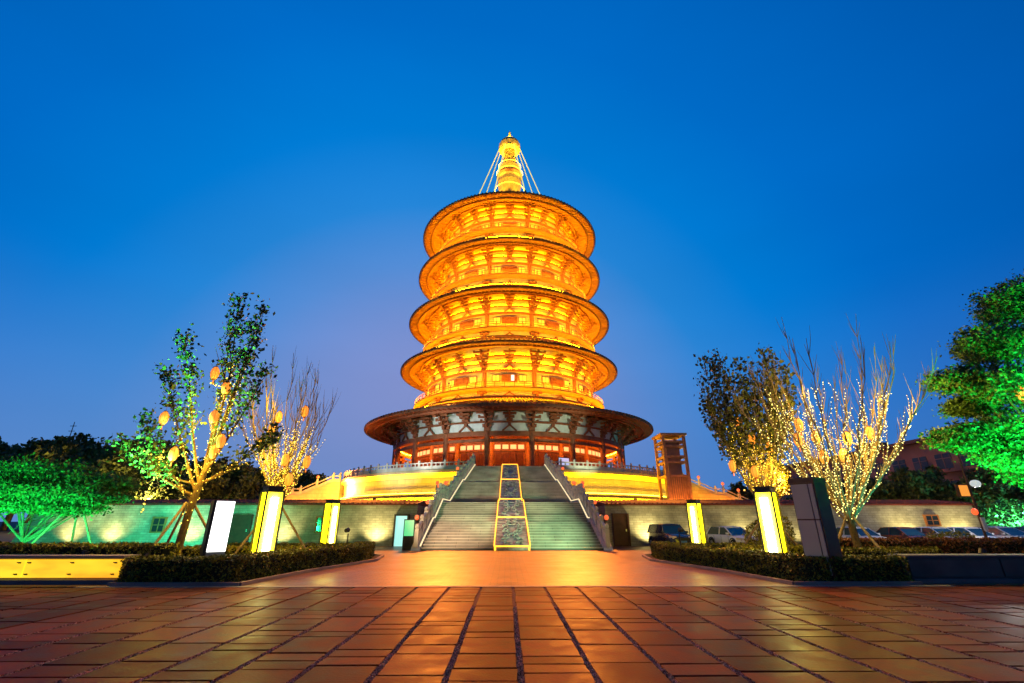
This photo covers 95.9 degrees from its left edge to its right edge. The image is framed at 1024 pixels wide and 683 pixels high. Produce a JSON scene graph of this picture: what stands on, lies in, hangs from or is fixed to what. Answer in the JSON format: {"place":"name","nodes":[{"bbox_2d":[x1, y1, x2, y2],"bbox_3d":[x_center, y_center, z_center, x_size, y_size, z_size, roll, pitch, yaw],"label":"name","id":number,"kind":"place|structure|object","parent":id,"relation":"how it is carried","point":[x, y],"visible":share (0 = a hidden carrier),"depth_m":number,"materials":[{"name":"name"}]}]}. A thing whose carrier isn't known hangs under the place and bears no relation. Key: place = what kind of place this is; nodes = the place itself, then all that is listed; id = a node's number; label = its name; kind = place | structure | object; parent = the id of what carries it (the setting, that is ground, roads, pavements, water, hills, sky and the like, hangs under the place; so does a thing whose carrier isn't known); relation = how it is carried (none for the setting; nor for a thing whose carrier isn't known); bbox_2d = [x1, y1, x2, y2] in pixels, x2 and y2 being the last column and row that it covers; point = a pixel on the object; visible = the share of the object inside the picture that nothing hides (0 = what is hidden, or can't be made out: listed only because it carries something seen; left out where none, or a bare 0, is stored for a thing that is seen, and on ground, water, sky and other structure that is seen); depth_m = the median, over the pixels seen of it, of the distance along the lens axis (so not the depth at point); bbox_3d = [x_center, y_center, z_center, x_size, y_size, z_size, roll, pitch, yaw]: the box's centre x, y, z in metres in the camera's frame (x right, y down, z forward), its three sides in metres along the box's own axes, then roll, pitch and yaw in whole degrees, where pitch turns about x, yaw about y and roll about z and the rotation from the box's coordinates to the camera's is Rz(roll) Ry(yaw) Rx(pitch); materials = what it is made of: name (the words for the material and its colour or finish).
{"place":"outdoors","nodes":[
{"label":"outdoors","id":0,"kind":"place"},
{"bbox_2d":[0,587,1023,682],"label":"slab pavement","id":1,"kind":"structure","parent":0,"point":[549,652],"depth_m":7.31,"materials":[{"name":"red stone"}]},
{"bbox_2d":[0,546,1023,587],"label":"plaza","id":2,"kind":"structure","parent":0,"point":[618,565],"depth_m":16.09,"materials":[{"name":"brown stone"}]},
{"bbox_2d":[0,554,141,584],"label":"planter wall","id":3,"kind":"structure","parent":2,"relation":"on","point":[59,569],"depth_m":13.30,"materials":[{"name":"stone"}]},
{"bbox_2d":[107,553,383,585],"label":"kerb","id":4,"kind":"structure","parent":2,"relation":"on","point":[247,582],"depth_m":12.75,"materials":[{"name":"stone"}]},
{"bbox_2d":[249,486,284,551],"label":"light pillar","id":5,"kind":"structure","parent":2,"relation":"on","point":[266,532],"depth_m":16.51,"materials":[{"name":"plastic"}]},
{"bbox_2d":[238,555,378,581],"bbox_3d":[-17.999,9.441,19.652,23.800,0.080,14.950,0,-21,-1],"label":"planting bed","id":6,"kind":"object","parent":2,"relation":"on","point":[375,556],"visible":0.15,"depth_m":15.36,"materials":[{"name":"stone"}]},
{"bbox_2d":[31,513,91,543],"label":"tree stakes","id":7,"kind":"object","parent":6,"relation":"on","point":[73,531],"visible":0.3,"depth_m":21.76,"materials":[{"name":"brown wood"}]},
{"bbox_2d":[0,446,146,542],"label":"leafy tree","id":8,"kind":"object","parent":6,"relation":"on","point":[66,489],"visible":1,"depth_m":21.65,"materials":[{"name":"green plant"}]},
{"bbox_2d":[0,541,181,555],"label":"hedge","id":9,"kind":"object","parent":6,"relation":"on","point":[123,547],"visible":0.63,"depth_m":14.38,"materials":[{"name":"green plant"}]},
{"bbox_2d":[144,502,205,555],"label":"tree stakes","id":10,"kind":"object","parent":6,"relation":"on","point":[183,507],"visible":0.52,"depth_m":15.89,"materials":[{"name":"brown wood"}]},
{"bbox_2d":[103,292,283,555],"bbox_3d":[-11.326,2.876,17.042,5.836,10.403,2.390,0,-21,-1],"label":"leafy tree","id":11,"kind":"object","parent":6,"relation":"on","point":[245,360],"visible":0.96,"depth_m":16.99,"materials":[{"name":"green plant"}]},
{"bbox_2d":[159,404,168,428],"bbox_3d":[-12.726,2.745,16.923,0.299,0.936,0.302,0,-21,-1],"label":"lantern","id":12,"kind":"object","parent":11,"relation":"hanging from","point":[163,418],"visible":1,"depth_m":16.81,"materials":[{"name":"yellow fabric"}]},
{"bbox_2d":[168,442,178,465],"bbox_3d":[-11.969,3.926,16.365,0.299,0.936,0.302,0,-21,-1],"label":"lantern","id":13,"kind":"object","parent":11,"relation":"hanging from","point":[173,453],"visible":1,"depth_m":16.25,"materials":[{"name":"yellow fabric"}]},
{"bbox_2d":[209,406,218,428],"bbox_3d":[-10.723,2.664,16.655,0.299,0.936,0.302,0,-21,-1],"label":"lantern","id":14,"kind":"object","parent":11,"relation":"hanging from","point":[213,417],"visible":1,"depth_m":16.53,"materials":[{"name":"yellow fabric"}]},
{"bbox_2d":[216,429,225,452],"bbox_3d":[-10.341,3.484,16.448,0.299,0.936,0.302,0,-21,-1],"label":"lantern","id":15,"kind":"object","parent":11,"relation":"hanging from","point":[220,440],"visible":1,"depth_m":16.33,"materials":[{"name":"yellow fabric"}]},
{"bbox_2d":[199,500,234,556],"bbox_3d":[-9.267,6.194,14.431,0.600,2.310,0.410,18,-28,-39],"label":"lightbox sign","id":16,"kind":"object","parent":6,"relation":"on","point":[217,528],"visible":0.75,"depth_m":14.42,"materials":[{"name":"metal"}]},
{"bbox_2d":[181,544,302,556],"bbox_3d":[-12.645,8.465,18.239,8.648,0.890,1.216,0,-21,-1],"label":"hedge","id":17,"kind":"object","parent":6,"relation":"on","point":[187,551],"visible":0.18,"depth_m":17.93,"materials":[{"name":"green plant"}]},
{"bbox_2d":[117,540,375,581],"bbox_3d":[-8.010,8.331,17.851,3.241,0.835,11.873,-7,-22,17],"label":"hedge","id":18,"kind":"object","parent":6,"relation":"on","point":[234,567],"visible":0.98,"depth_m":13.61,"materials":[{"name":"green plant"}]},
{"bbox_2d":[235,508,305,553],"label":"tree stakes","id":19,"kind":"object","parent":6,"relation":"on","point":[291,524],"visible":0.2,"depth_m":19.31,"materials":[{"name":"brown wood"}]},
{"bbox_2d":[228,347,338,498],"bbox_3d":[-10.527,4.842,20.664,3.911,9.353,3.571,-9,-23,23],"label":"bare tree","id":20,"kind":"object","parent":6,"relation":"on","point":[273,469],"visible":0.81,"depth_m":20.47,"materials":[{"name":"brown plant"}]},
{"bbox_2d":[228,542,349,547],"bbox_3d":[-11.304,10.812,24.056,7.361,0.734,1.194,-2,-21,5],"label":"hedge","id":21,"kind":"object","parent":6,"relation":"on","point":[312,544],"visible":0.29,"depth_m":23.91,"materials":[{"name":"green plant"}]},
{"bbox_2d":[319,499,340,542],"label":"light pillar","id":22,"kind":"structure","parent":2,"relation":"on","point":[330,517],"depth_m":25.82,"materials":[{"name":"plastic"}]},
{"bbox_2d":[402,519,415,549],"bbox_3d":[-6.501,12.151,29.109,0.680,1.780,0.280,2,-21,-4],"label":"screen stand","id":23,"kind":"object","parent":2,"relation":"on","point":[408,534],"visible":0.91,"depth_m":29.00,"materials":[{"name":"black metal"}]},
{"bbox_2d":[647,523,691,544],"bbox_3d":[10.483,12.906,30.706,1.800,1.530,3.992,2,-21,-6],"label":"parked car","id":24,"kind":"object","parent":2,"relation":"on","point":[668,532],"visible":0.51,"depth_m":30.25,"materials":[{"name":"paint"}]},
{"bbox_2d":[686,499,706,542],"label":"light pillar","id":25,"kind":"structure","parent":2,"relation":"on","point":[695,517],"depth_m":26.00,"materials":[{"name":"plastic"}]},
{"bbox_2d":[647,555,793,580],"bbox_3d":[18.199,9.578,20.006,23.800,0.080,14.950,0,-21,-1],"label":"planting bed","id":26,"kind":"object","parent":2,"relation":"on","point":[651,556],"visible":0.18,"depth_m":21.72,"materials":[{"name":"stone"}]},
{"bbox_2d":[676,541,793,547],"bbox_3d":[11.403,10.898,24.275,7.384,0.738,1.185,2,-21,-6],"label":"hedge","id":27,"kind":"object","parent":26,"relation":"on","point":[718,544],"visible":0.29,"depth_m":24.01,"materials":[{"name":"green plant"}]},
{"bbox_2d":[693,343,800,495],"bbox_3d":[11.668,4.856,21.853,4.977,10.192,4.438,-5,-22,13],"label":"leafy tree","id":28,"kind":"object","parent":26,"relation":"on","point":[739,434],"visible":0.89,"depth_m":21.60,"materials":[{"name":"green plant"}]},
{"bbox_2d":[742,519,760,542],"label":"shrub","id":29,"kind":"object","parent":26,"relation":"on","point":[748,531],"visible":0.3,"depth_m":26.61,"materials":[{"name":"green plant"}]},
{"bbox_2d":[650,541,913,580],"bbox_3d":[8.243,8.386,17.994,3.234,0.841,11.874,7,-22,-18],"label":"hedge","id":30,"kind":"object","parent":26,"relation":"on","point":[803,567],"visible":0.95,"depth_m":13.93,"materials":[{"name":"green plant"}]},
{"bbox_2d":[780,515,796,544],"bbox_3d":[13.233,9.473,22.744,1.246,2.234,1.215,0,-21,-1],"label":"shrub","id":31,"kind":"object","parent":26,"relation":"on","point":[791,533],"visible":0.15,"depth_m":22.59,"materials":[{"name":"green plant"}]},
{"bbox_2d":[787,477,842,579],"bbox_3d":[9.262,5.688,14.014,0.785,2.950,0.760,13,-25,-30],"label":"information pylon","id":32,"kind":"object","parent":26,"relation":"on","point":[816,521],"visible":0.88,"depth_m":13.89,"materials":[{"name":"grey metal"}]},
{"bbox_2d":[726,314,937,547],"bbox_3d":[13.519,3.946,19.220,7.809,9.985,6.335,0,-21,-1],"label":"bare tree","id":33,"kind":"object","parent":26,"relation":"on","point":[845,508],"visible":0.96,"depth_m":18.30,"materials":[{"name":"brown plant"}]},
{"bbox_2d":[725,543,942,553],"bbox_3d":[12.871,8.559,18.491,8.641,0.898,1.237,0,-21,-1],"label":"hedge","id":34,"kind":"object","parent":26,"relation":"on","point":[798,548],"visible":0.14,"depth_m":18.22,"materials":[{"name":"green plant"}]},
{"bbox_2d":[838,515,880,547],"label":"tree stakes","id":35,"kind":"object","parent":26,"relation":"on","point":[860,526],"visible":0.48,"depth_m":17.55,"materials":[{"name":"brown wood"}]},
{"bbox_2d":[841,545,937,555],"bbox_3d":[12.264,7.216,15.138,3.318,0.957,1.200,0,-21,-1],"label":"hedge","id":36,"kind":"object","parent":26,"relation":"on","point":[875,550],"visible":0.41,"depth_m":14.90,"materials":[{"name":"green plant"}]},
{"bbox_2d":[840,536,1023,553],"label":"hedge","id":37,"kind":"object","parent":26,"relation":"on","point":[992,545],"visible":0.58,"depth_m":18.36,"materials":[{"name":"green plant"}]},
{"bbox_2d":[923,530,978,537],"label":"shrub","id":38,"kind":"object","parent":26,"relation":"on","point":[944,534],"visible":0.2,"depth_m":21.30,"materials":[{"name":"green plant"}]},
{"bbox_2d":[915,268,1023,491],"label":"broad tree","id":39,"kind":"object","parent":26,"relation":"on","point":[980,391],"visible":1,"depth_m":17.55,"materials":[{"name":"green plant"}]},
{"bbox_2d":[954,455,988,537],"bbox_3d":[26.715,9.313,26.723,1.460,5.400,0.520,0,-21,-1],"label":"street lamp","id":40,"kind":"object","parent":26,"relation":"on","point":[963,490],"visible":0.96,"depth_m":26.83,"materials":[{"name":"brown metal"}]},
{"bbox_2d":[706,526,757,544],"bbox_3d":[14.683,13.034,30.811,1.728,1.368,3.992,3,-21,-8],"label":"parked car","id":41,"kind":"object","parent":2,"relation":"on","point":[729,534],"visible":0.38,"depth_m":30.59,"materials":[{"name":"white paint"}]},
{"bbox_2d":[753,486,789,552],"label":"light pillar","id":42,"kind":"structure","parent":2,"relation":"on","point":[770,521],"depth_m":16.68,"materials":[{"name":"plastic"}]},
{"bbox_2d":[642,553,922,584],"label":"kerb","id":43,"kind":"structure","parent":2,"relation":"on","point":[783,581],"depth_m":12.96,"materials":[{"name":"stone"}]},
{"bbox_2d":[836,527,886,538],"bbox_3d":[23.083,13.050,30.792,1.728,1.323,3.992,2,-21,-5],"label":"parked car","id":44,"kind":"object","parent":2,"relation":"on","point":[860,531],"visible":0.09,"depth_m":30.46,"materials":[{"name":"white paint"}]},
{"bbox_2d":[876,527,933,537],"bbox_3d":[26.083,13.025,30.728,1.728,1.323,3.992,2,-21,-4],"label":"parked car","id":45,"kind":"object","parent":2,"relation":"on","point":[900,532],"visible":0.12,"depth_m":30.51,"materials":[{"name":"brown paint"}]},
{"bbox_2d":[912,527,963,537],"bbox_3d":[28.185,12.990,30.637,1.728,1.323,3.992,2,-21,-6],"label":"parked car","id":46,"kind":"object","parent":2,"relation":"on","point":[928,530],"visible":0.06,"depth_m":30.49,"materials":[{"name":"silver paint"}]},
{"bbox_2d":[887,554,1023,582],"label":"planter wall","id":47,"kind":"structure","parent":2,"relation":"on","point":[966,568],"depth_m":13.56,"materials":[{"name":"stone"}]},
{"bbox_2d":[946,527,1003,537],"bbox_3d":[30.286,12.954,30.545,1.728,1.323,3.992,3,-21,-7],"label":"parked car","id":48,"kind":"object","parent":2,"relation":"on","point":[975,531],"visible":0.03,"depth_m":30.16,"materials":[{"name":"white paint"}]},
{"bbox_2d":[978,526,1023,537],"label":"parked car","id":49,"kind":"object","parent":2,"relation":"on","point":[1003,531],"visible":0.07,"depth_m":30.06,"materials":[{"name":"silver paint"}]},
{"bbox_2d":[0,522,1023,586],"bbox_3d":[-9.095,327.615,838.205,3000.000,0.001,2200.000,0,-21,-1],"label":"ground","id":50,"kind":"structure","parent":0,"point":[9,537],"depth_m":58.39,"materials":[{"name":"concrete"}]},
{"bbox_2d":[0,436,22,456],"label":"broadleaf tree","id":51,"kind":"object","parent":50,"relation":"on","point":[4,446],"visible":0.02,"depth_m":97.31,"materials":[{"name":"green plant"}]},
{"bbox_2d":[0,443,29,530],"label":"broadleaf tree","id":52,"kind":"object","parent":50,"relation":"on","point":[8,517],"visible":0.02,"depth_m":88.99,"materials":[{"name":"green plant"}]},
{"bbox_2d":[2,441,88,500],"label":"broadleaf tree","id":53,"kind":"object","parent":50,"relation":"on","point":[64,454],"visible":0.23,"depth_m":81.56,"materials":[{"name":"green plant"}]},
{"bbox_2d":[0,435,94,525],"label":"broadleaf tree","id":54,"kind":"object","parent":50,"relation":"on","point":[57,441],"visible":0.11,"depth_m":90.52,"materials":[{"name":"green plant"}]},
{"bbox_2d":[27,432,105,450],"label":"broadleaf tree","id":55,"kind":"object","parent":50,"relation":"on","point":[89,443],"visible":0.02,"depth_m":106.24,"materials":[{"name":"green plant"}]},
{"bbox_2d":[70,444,101,463],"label":"broadleaf tree","id":56,"kind":"object","parent":50,"relation":"on","point":[88,451],"visible":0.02,"depth_m":93.88,"materials":[{"name":"green plant"}]},
{"bbox_2d":[74,441,110,471],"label":"broadleaf tree","id":57,"kind":"object","parent":50,"relation":"on","point":[98,446],"visible":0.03,"depth_m":93.51,"materials":[{"name":"green plant"}]},
{"bbox_2d":[71,440,159,482],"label":"broadleaf tree","id":58,"kind":"object","parent":50,"relation":"on","point":[115,463],"visible":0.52,"depth_m":82.54,"materials":[{"name":"green plant"}]},
{"bbox_2d":[120,442,170,497],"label":"broadleaf tree","id":59,"kind":"object","parent":50,"relation":"on","point":[143,489],"visible":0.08,"depth_m":88.99,"materials":[{"name":"green plant"}]},
{"bbox_2d":[130,454,200,499],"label":"broadleaf tree","id":60,"kind":"object","parent":50,"relation":"on","point":[167,491],"visible":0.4,"depth_m":81.06,"materials":[{"name":"green plant"}]},
{"bbox_2d":[157,439,193,462],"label":"broadleaf tree","id":61,"kind":"object","parent":50,"relation":"on","point":[168,443],"visible":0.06,"depth_m":93.53,"materials":[{"name":"green plant"}]},
{"bbox_2d":[173,457,234,499],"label":"broadleaf tree","id":62,"kind":"object","parent":50,"relation":"on","point":[215,487],"visible":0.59,"depth_m":77.70,"materials":[{"name":"green plant"}]},
{"bbox_2d":[11,499,427,545],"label":"perimeter wall","id":63,"kind":"structure","parent":50,"relation":"on","point":[379,522],"depth_m":33.39,"materials":[{"name":"concrete"}]},
{"bbox_2d":[149,517,167,532],"bbox_3d":[-25.447,13.231,33.323,1.000,1.080,0.265,0,-21,-1],"label":"window frame","id":64,"kind":"structure","parent":63,"relation":"in","point":[158,524],"depth_m":33.23,"materials":[{"name":"brown wood"}]},
{"bbox_2d":[201,460,262,499],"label":"broadleaf tree","id":65,"kind":"object","parent":50,"relation":"on","point":[241,471],"visible":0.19,"depth_m":85.80,"materials":[{"name":"green plant"}]},
{"bbox_2d":[232,460,268,481],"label":"broadleaf tree","id":66,"kind":"object","parent":50,"relation":"on","point":[260,475],"visible":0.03,"depth_m":89.20,"materials":[{"name":"green plant"}]},
{"bbox_2d":[230,470,284,499],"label":"broadleaf tree","id":67,"kind":"object","parent":50,"relation":"on","point":[249,487],"visible":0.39,"depth_m":79.14,"materials":[{"name":"green plant"}]},
{"bbox_2d":[281,469,313,484],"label":"broadleaf tree","id":68,"kind":"object","parent":50,"relation":"on","point":[304,475],"visible":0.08,"depth_m":91.45,"materials":[{"name":"green plant"}]},
{"bbox_2d":[295,473,328,491],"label":"broadleaf tree","id":69,"kind":"object","parent":50,"relation":"on","point":[308,482],"visible":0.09,"depth_m":83.28,"materials":[{"name":"green plant"}]},
{"bbox_2d":[421,464,602,550],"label":"grand staircase","id":70,"kind":"structure","parent":50,"relation":"on","point":[509,507],"depth_m":34.13,"materials":[{"name":"stone"}]},
{"bbox_2d":[410,453,475,550],"bbox_3d":[-5.514,13.321,42.098,1.315,9.170,27.083,-1,-21,3],"label":"stair balustrade","id":71,"kind":"object","parent":70,"relation":"on","point":[444,493],"visible":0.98,"depth_m":36.11,"materials":[{"name":"white stone"}]},
{"bbox_2d":[544,453,613,550],"bbox_3d":[5.250,13.362,42.203,1.315,9.170,27.083,2,-21,-4],"label":"stair balustrade","id":72,"kind":"object","parent":70,"relation":"on","point":[577,493],"visible":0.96,"depth_m":36.19,"materials":[{"name":"white stone"}]},
{"bbox_2d":[73,585,955,587],"bbox_3d":[0.181,6.774,12.648,24.000,0.137,0.240,0,-21,-1],"label":"kerb strip","id":73,"kind":"object","parent":50,"relation":"on","point":[670,586],"visible":0.36,"depth_m":12.60,"materials":[{"name":"stone"}]},
{"bbox_2d":[727,481,755,499],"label":"broadleaf tree","id":74,"kind":"object","parent":50,"relation":"on","point":[747,493],"visible":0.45,"depth_m":86.84,"materials":[{"name":"green plant"}]},
{"bbox_2d":[594,499,987,545],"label":"perimeter wall","id":75,"kind":"structure","parent":50,"relation":"on","point":[628,522],"depth_m":34.02,"materials":[{"name":"concrete"}]},
{"bbox_2d":[923,515,941,525],"bbox_3d":[30.850,13.156,33.985,1.060,0.800,0.265,0,-21,-1],"label":"window frame","id":76,"kind":"structure","parent":75,"relation":"in","point":[930,520],"depth_m":33.87,"materials":[{"name":"brown wood"}]},
{"bbox_2d":[864,478,898,499],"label":"broadleaf tree","id":77,"kind":"object","parent":50,"relation":"on","point":[875,497],"visible":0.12,"depth_m":55.59,"materials":[{"name":"green plant"}]},
{"bbox_2d":[870,466,953,499],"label":"broadleaf tree","id":78,"kind":"object","parent":50,"relation":"on","point":[895,489],"visible":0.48,"depth_m":52.06,"materials":[{"name":"green plant"}]},
{"bbox_2d":[900,464,960,501],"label":"broadleaf tree","id":79,"kind":"object","parent":50,"relation":"on","point":[934,485],"visible":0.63,"depth_m":49.85,"materials":[{"name":"green plant"}]},
{"bbox_2d":[931,468,991,518],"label":"broadleaf tree","id":80,"kind":"object","parent":50,"relation":"on","point":[954,496],"visible":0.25,"depth_m":48.12,"materials":[{"name":"green plant"}]},
{"bbox_2d":[961,465,1018,525],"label":"broadleaf tree","id":81,"kind":"object","parent":50,"relation":"on","point":[990,489],"visible":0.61,"depth_m":45.42,"materials":[{"name":"green plant"}]},
{"bbox_2d":[977,497,1023,526],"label":"shrub","id":82,"kind":"object","parent":50,"relation":"on","point":[986,511],"visible":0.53,"depth_m":39.21,"materials":[{"name":"green plant"}]},
{"bbox_2d":[997,472,1023,516],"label":"broadleaf tree","id":83,"kind":"object","parent":50,"relation":"on","point":[1015,493],"visible":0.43,"depth_m":44.22,"materials":[{"name":"green plant"}]},
{"bbox_2d":[0,0,1023,521],"label":"sky","id":84,"kind":"structure","parent":0,"point":[736,168],"materials":[{"name":"blue"}]},
{"bbox_2d":[651,433,692,499],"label":"lift tower","id":85,"kind":"structure","parent":0,"point":[678,485],"depth_m":59.33,"materials":[{"name":"brown"}]},
{"bbox_2d":[775,436,1021,526],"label":"apartment block","id":86,"kind":"structure","parent":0,"point":[912,455],"depth_m":73.10,"materials":[{"name":"brown"}]},
{"bbox_2d":[912,456,928,471],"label":"window","id":87,"kind":"structure","parent":86,"relation":"in","point":[919,463],"depth_m":71.26,"materials":[{"name":"blue glass"}]},
{"bbox_2d":[934,453,954,468],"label":"window","id":88,"kind":"structure","parent":86,"relation":"in","point":[944,461],"depth_m":67.35,"materials":[{"name":"blue glass"}]},
{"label":"podium block","id":89,"kind":"object","parent":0,"visible":0},
{"bbox_2d":[261,472,343,499],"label":"side stair","id":90,"kind":"object","parent":89,"relation":"on","point":[333,488],"visible":0.58,"depth_m":74.08,"materials":[{"name":"stone"}]},
{"bbox_2d":[340,469,666,499],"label":"round terrace","id":91,"kind":"structure","parent":89,"relation":"on","point":[422,484],"depth_m":58.72,"materials":[{"name":"stone"}]},
{"bbox_2d":[343,459,466,478],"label":"balustrade","id":92,"kind":"object","parent":91,"relation":"on","point":[354,472],"visible":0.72,"depth_m":59.12,"materials":[{"name":"white stone"}]},
{"bbox_2d":[364,131,653,467],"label":"pagoda","id":93,"kind":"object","parent":91,"relation":"on","point":[509,324],"visible":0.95,"depth_m":77.59,"materials":[{"name":"orange wood"}]},
{"bbox_2d":[433,454,453,465],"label":"lattice door","id":94,"kind":"structure","parent":93,"relation":"in","point":[438,458],"depth_m":69.59,"materials":[{"name":"red wood"}]},
{"bbox_2d":[460,452,483,465],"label":"lattice door","id":95,"kind":"structure","parent":93,"relation":"in","point":[479,457],"depth_m":67.15,"materials":[{"name":"red wood"}]},
{"bbox_2d":[495,452,523,465],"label":"lattice door","id":96,"kind":"structure","parent":93,"relation":"in","point":[501,458],"depth_m":66.44,"materials":[{"name":"red wood"}]},
{"bbox_2d":[535,452,557,465],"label":"lattice door","id":97,"kind":"structure","parent":93,"relation":"in","point":[539,457],"depth_m":67.22,"materials":[{"name":"red wood"}]},
{"bbox_2d":[553,459,663,475],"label":"balustrade","id":98,"kind":"object","parent":91,"relation":"on","point":[646,470],"visible":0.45,"depth_m":58.87,"materials":[{"name":"white stone"}]},
{"bbox_2d":[683,473,749,499],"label":"side stair","id":99,"kind":"object","parent":89,"relation":"on","point":[699,491],"visible":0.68,"depth_m":74.57,"materials":[{"name":"stone"}]},
{"bbox_2d":[744,457,791,499],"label":"shrub","id":100,"kind":"object","parent":89,"relation":"on","point":[782,491],"visible":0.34,"depth_m":48.94,"materials":[{"name":"yellow plant"}]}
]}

